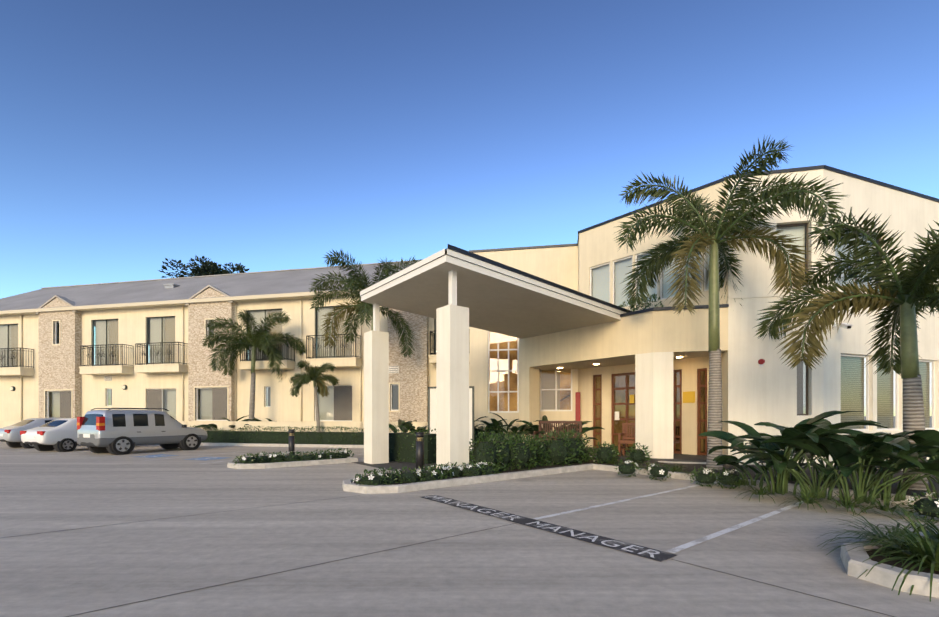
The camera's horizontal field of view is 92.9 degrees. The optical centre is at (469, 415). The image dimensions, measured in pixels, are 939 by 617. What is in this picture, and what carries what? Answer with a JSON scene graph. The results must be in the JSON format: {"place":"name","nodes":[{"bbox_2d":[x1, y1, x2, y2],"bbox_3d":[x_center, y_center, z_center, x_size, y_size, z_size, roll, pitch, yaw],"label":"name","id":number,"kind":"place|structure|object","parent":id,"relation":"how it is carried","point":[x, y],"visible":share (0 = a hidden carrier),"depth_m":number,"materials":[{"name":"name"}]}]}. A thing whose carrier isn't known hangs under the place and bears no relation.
{"place":"outdoors","nodes":[
{"label":"outdoors","id":0,"kind":"place"},
{"bbox_2d":[20,431,76,451],"bbox_3d":[-17.347,0.998,19.958,1.960,1.120,3.645,0,0,19],"label":"car","id":1,"kind":"object","parent":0,"point":[67,445],"visible":0.25,"depth_m":18.73,"materials":[{"name":"silver metal"}]},
{"bbox_2d":[0,416,938,616],"bbox_3d":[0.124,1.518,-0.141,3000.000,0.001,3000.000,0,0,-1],"label":"ground","id":2,"kind":"structure","parent":0,"point":[515,570],"depth_m":5.18,"materials":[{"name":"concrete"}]},
{"bbox_2d":[0,417,59,441],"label":"silver sedan","id":3,"kind":"object","parent":2,"relation":"on","point":[13,435],"visible":0.29,"depth_m":20.49,"materials":[{"name":"grey metal"}]},
{"bbox_2d":[0,430,78,448],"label":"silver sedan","id":4,"kind":"object","parent":2,"relation":"on","point":[18,445],"visible":0.06,"depth_m":20.65,"materials":[{"name":"silver metal"}]},
{"bbox_2d":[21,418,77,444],"bbox_3d":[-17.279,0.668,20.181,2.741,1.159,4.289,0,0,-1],"label":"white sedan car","id":5,"kind":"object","parent":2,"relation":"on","point":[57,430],"visible":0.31,"depth_m":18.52,"materials":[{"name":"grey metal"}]},
{"bbox_2d":[77,408,200,454],"bbox_3d":[-13.721,0.625,18.741,2.160,1.867,3.855,0,0,28],"label":"suv","id":6,"kind":"object","parent":2,"relation":"on","point":[123,445],"visible":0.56,"depth_m":17.56,"materials":[{"name":"silver metal"}]},
{"bbox_2d":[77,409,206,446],"bbox_3d":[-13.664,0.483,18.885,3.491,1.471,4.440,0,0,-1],"label":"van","id":7,"kind":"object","parent":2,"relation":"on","point":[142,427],"visible":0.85,"depth_m":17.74,"materials":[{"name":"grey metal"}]},
{"bbox_2d":[4,445,360,463],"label":"parking markings","id":8,"kind":"object","parent":2,"relation":"on","point":[163,455],"visible":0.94,"depth_m":16.45,"materials":[{"name":"paint"}]},
{"bbox_2d":[158,256,248,277],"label":"tree","id":9,"kind":"object","parent":2,"relation":"on","point":[208,267],"visible":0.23,"depth_m":41.44,"materials":[{"name":"green plant"}]},
{"bbox_2d":[195,416,271,430],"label":"shrubs","id":10,"kind":"object","parent":2,"relation":"on","point":[213,426],"visible":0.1,"depth_m":23.56,"materials":[{"name":"green plant"}]},
{"bbox_2d":[0,260,469,432],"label":"apartment building","id":11,"kind":"structure","parent":2,"relation":"on","point":[49,368],"depth_m":26.25,"materials":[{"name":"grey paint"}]},
{"bbox_2d":[202,308,307,420],"bbox_3d":[-11.602,-2.016,23.566,4.788,7.087,4.570,0,0,25],"label":"palm tree","id":12,"kind":"object","parent":2,"relation":"on","point":[261,338],"visible":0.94,"depth_m":23.33,"materials":[{"name":"green plant"}]},
{"bbox_2d":[156,443,363,447],"bbox_3d":[-12.007,1.448,23.062,16.276,0.140,1.500,0,0,12],"label":"apartment bed kerb","id":13,"kind":"object","parent":2,"relation":"on","point":[284,445],"visible":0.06,"depth_m":21.73,"materials":[{"name":"white concrete"}]},
{"bbox_2d":[190,425,363,444],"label":"hedge","id":14,"kind":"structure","parent":2,"relation":"on","point":[282,437],"depth_m":22.17,"materials":[{"name":"green plant"}]},
{"bbox_2d":[288,429,294,454],"bbox_3d":[-6.523,1.011,16.361,0.220,1.015,0.221,0,0,-1],"label":"bollard","id":15,"kind":"object","parent":2,"relation":"on","point":[291,440],"visible":0.96,"depth_m":16.28,"materials":[{"name":"grey metal"}]},
{"bbox_2d":[232,448,353,463],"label":"island flowers","id":16,"kind":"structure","parent":2,"relation":"on","point":[284,457],"depth_m":13.70,"materials":[{"name":"green"}]},
{"bbox_2d":[289,359,339,431],"bbox_3d":[-7.756,-0.625,22.395,2.457,4.299,2.131,0,0,-37],"label":"palm","id":17,"kind":"object","parent":2,"relation":"on","point":[313,374],"visible":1,"depth_m":22.27,"materials":[{"name":"green plant"}]},
{"bbox_2d":[309,249,422,358],"bbox_3d":[-4.091,-2.756,20.219,5.656,8.565,5.354,0,0,-41],"label":"palm tree","id":18,"kind":"object","parent":2,"relation":"on","point":[358,307],"visible":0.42,"depth_m":19.52,"materials":[{"name":"green plant"}]},
{"bbox_2d":[351,456,472,471],"bbox_3d":[0.291,1.513,15.010,7.200,0.001,4.200,0,0,-38],"label":"ground cover","id":19,"kind":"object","parent":2,"relation":"on","point":[395,464],"depth_m":13.55,"materials":[{"name":"green plant"}]},
{"bbox_2d":[416,432,423,468],"bbox_3d":[-1.407,0.996,12.681,0.242,1.045,0.242,0,0,-1],"label":"bollard","id":20,"kind":"object","parent":19,"relation":"on","point":[420,450],"visible":1,"depth_m":12.59,"materials":[{"name":"grey metal"}]},
{"bbox_2d":[428,386,473,454],"bbox_3d":[-0.664,0.237,15.934,1.685,2.563,0.070,0,0,9],"label":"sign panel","id":21,"kind":"object","parent":19,"relation":"on","point":[431,407],"visible":0.35,"depth_m":16.02,"materials":[{"name":"grey"}]},
{"bbox_2d":[389,424,435,463],"bbox_3d":[-1.870,0.928,14.855,2.611,1.297,1.410,0,0,35],"label":"hedge","id":22,"kind":"object","parent":2,"relation":"on","point":[402,446],"visible":0.69,"depth_m":14.45,"materials":[{"name":"green plant"}]},
{"bbox_2d":[3,471,894,616],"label":"concrete joints","id":23,"kind":"object","parent":2,"relation":"on","point":[395,548],"visible":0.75,"depth_m":4.27,"materials":[{"name":"grey"}]},
{"bbox_2d":[469,426,521,454],"bbox_3d":[0.879,0.977,16.808,2.590,1.194,1.345,0,0,19],"label":"hedge","id":24,"kind":"object","parent":2,"relation":"on","point":[489,433],"visible":0.17,"depth_m":16.51,"materials":[{"name":"green plant"}]},
{"bbox_2d":[360,244,631,468],"bbox_3d":[1.194,-1.242,14.870,8.312,5.520,4.920,0,0,-38],"label":"canopy","id":25,"kind":"object","parent":2,"relation":"on","point":[456,293],"visible":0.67,"depth_m":12.82,"materials":[{"name":"white paint"}]},
{"bbox_2d":[389,413,603,442],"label":"plants","id":26,"kind":"object","parent":2,"relation":"on","point":[495,423],"visible":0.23,"depth_m":17.45,"materials":[{"name":"green plant"}]},
{"bbox_2d":[469,428,651,470],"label":"shrubs","id":27,"kind":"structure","parent":2,"relation":"on","point":[558,451],"depth_m":12.42,"materials":[{"name":"green plant"}]},
{"bbox_2d":[227,456,938,504],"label":"planter kerbs","id":28,"kind":"object","parent":2,"relation":"on","point":[348,485],"visible":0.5,"depth_m":10.76,"materials":[{"name":"white concrete"}]},
{"bbox_2d":[352,459,506,485],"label":"island flowers","id":29,"kind":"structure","parent":28,"relation":"in","point":[377,477],"depth_m":9.62,"materials":[{"name":"green plant"}]},
{"bbox_2d":[421,485,803,561],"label":"parking markings","id":30,"kind":"object","parent":2,"relation":"on","point":[661,556],"visible":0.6,"depth_m":6.08,"materials":[{"name":"white paint"}]},
{"bbox_2d":[429,496,519,519],"bbox_3d":[-0.007,1.506,7.409,0.260,0.001,2.350,0,0,-38],"label":"pavement lettering","id":31,"kind":"object","parent":30,"relation":"on","point":[458,503],"visible":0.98,"depth_m":7.20,"materials":[{"name":"white paint"}]},
{"bbox_2d":[527,521,659,557],"bbox_3d":[1.467,1.506,5.547,0.260,0.001,1.900,0,0,-38],"label":"pavement lettering","id":32,"kind":"object","parent":30,"relation":"on","point":[602,542],"visible":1,"depth_m":5.34,"materials":[{"name":"white paint"}]},
{"bbox_2d":[469,165,938,464],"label":"entry building","id":33,"kind":"structure","parent":2,"relation":"on","point":[646,371],"depth_m":14.36,"materials":[{"name":"white paint"}]},
{"bbox_2d":[533,421,581,441],"bbox_3d":[2.987,0.759,15.147,1.537,1.159,0.570,0,0,31],"label":"bench","id":34,"kind":"object","parent":33,"relation":"on","point":[559,425],"visible":0.48,"depth_m":15.35,"materials":[{"name":"brown wood"}]},
{"bbox_2d":[618,423,634,455],"bbox_3d":[5.354,0.792,14.895,0.620,1.092,0.570,0,0,34],"label":"chair","id":35,"kind":"object","parent":33,"relation":"on","point":[624,434],"visible":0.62,"depth_m":15.09,"materials":[{"name":"brown wood"}]},
{"bbox_2d":[619,293,662,312],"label":"plant","id":36,"kind":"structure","parent":33,"relation":"on","point":[637,308],"depth_m":14.66,"materials":[{"name":"green plant"}]},
{"bbox_2d":[758,359,764,366],"bbox_3d":[8.700,-1.572,13.289,0.170,0.245,0.070,0,0,12],"label":"alarm bell","id":37,"kind":"object","parent":33,"relation":"attached to","point":[761,362],"visible":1,"depth_m":13.26,"materials":[{"name":"red"}]},
{"bbox_2d":[833,322,852,328],"bbox_3d":[10.787,-2.593,12.833,0.296,0.282,0.627,0,0,-1],"label":"security light","id":38,"kind":"object","parent":33,"relation":"attached to","point":[845,326],"visible":0.71,"depth_m":12.76,"materials":[{"name":"white plastic"}]},
{"bbox_2d":[614,135,846,469],"bbox_3d":[6.545,-2.620,12.202,4.842,8.295,4.970,0,0,22],"label":"palm tree","id":39,"kind":"object","parent":2,"relation":"on","point":[715,239],"visible":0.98,"depth_m":11.57,"materials":[{"name":"green plant"}]},
{"bbox_2d":[601,410,938,521],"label":"plants","id":40,"kind":"object","parent":2,"relation":"on","point":[852,452],"visible":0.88,"depth_m":7.39,"materials":[{"name":"green plant"}]},
{"bbox_2d":[614,459,938,520],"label":"flowering shrubs","id":41,"kind":"object","parent":2,"relation":"on","point":[928,505],"visible":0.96,"depth_m":9.28,"materials":[{"name":"green plant"}]},
{"bbox_2d":[753,207,938,489],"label":"palm","id":42,"kind":"object","parent":2,"relation":"on","point":[913,285],"visible":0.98,"depth_m":8.67,"materials":[{"name":"green plant"}]},
{"bbox_2d":[840,528,938,597],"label":"kerb","id":43,"kind":"structure","parent":2,"relation":"on","point":[885,574],"depth_m":4.08,"materials":[{"name":"white concrete"}]},
{"bbox_2d":[815,497,938,601],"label":"plants","id":44,"kind":"object","parent":43,"relation":"on","point":[904,543],"visible":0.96,"depth_m":4.37,"materials":[{"name":"green plant"}]},
{"bbox_2d":[0,0,938,415],"label":"sky","id":45,"kind":"structure","parent":0,"point":[261,135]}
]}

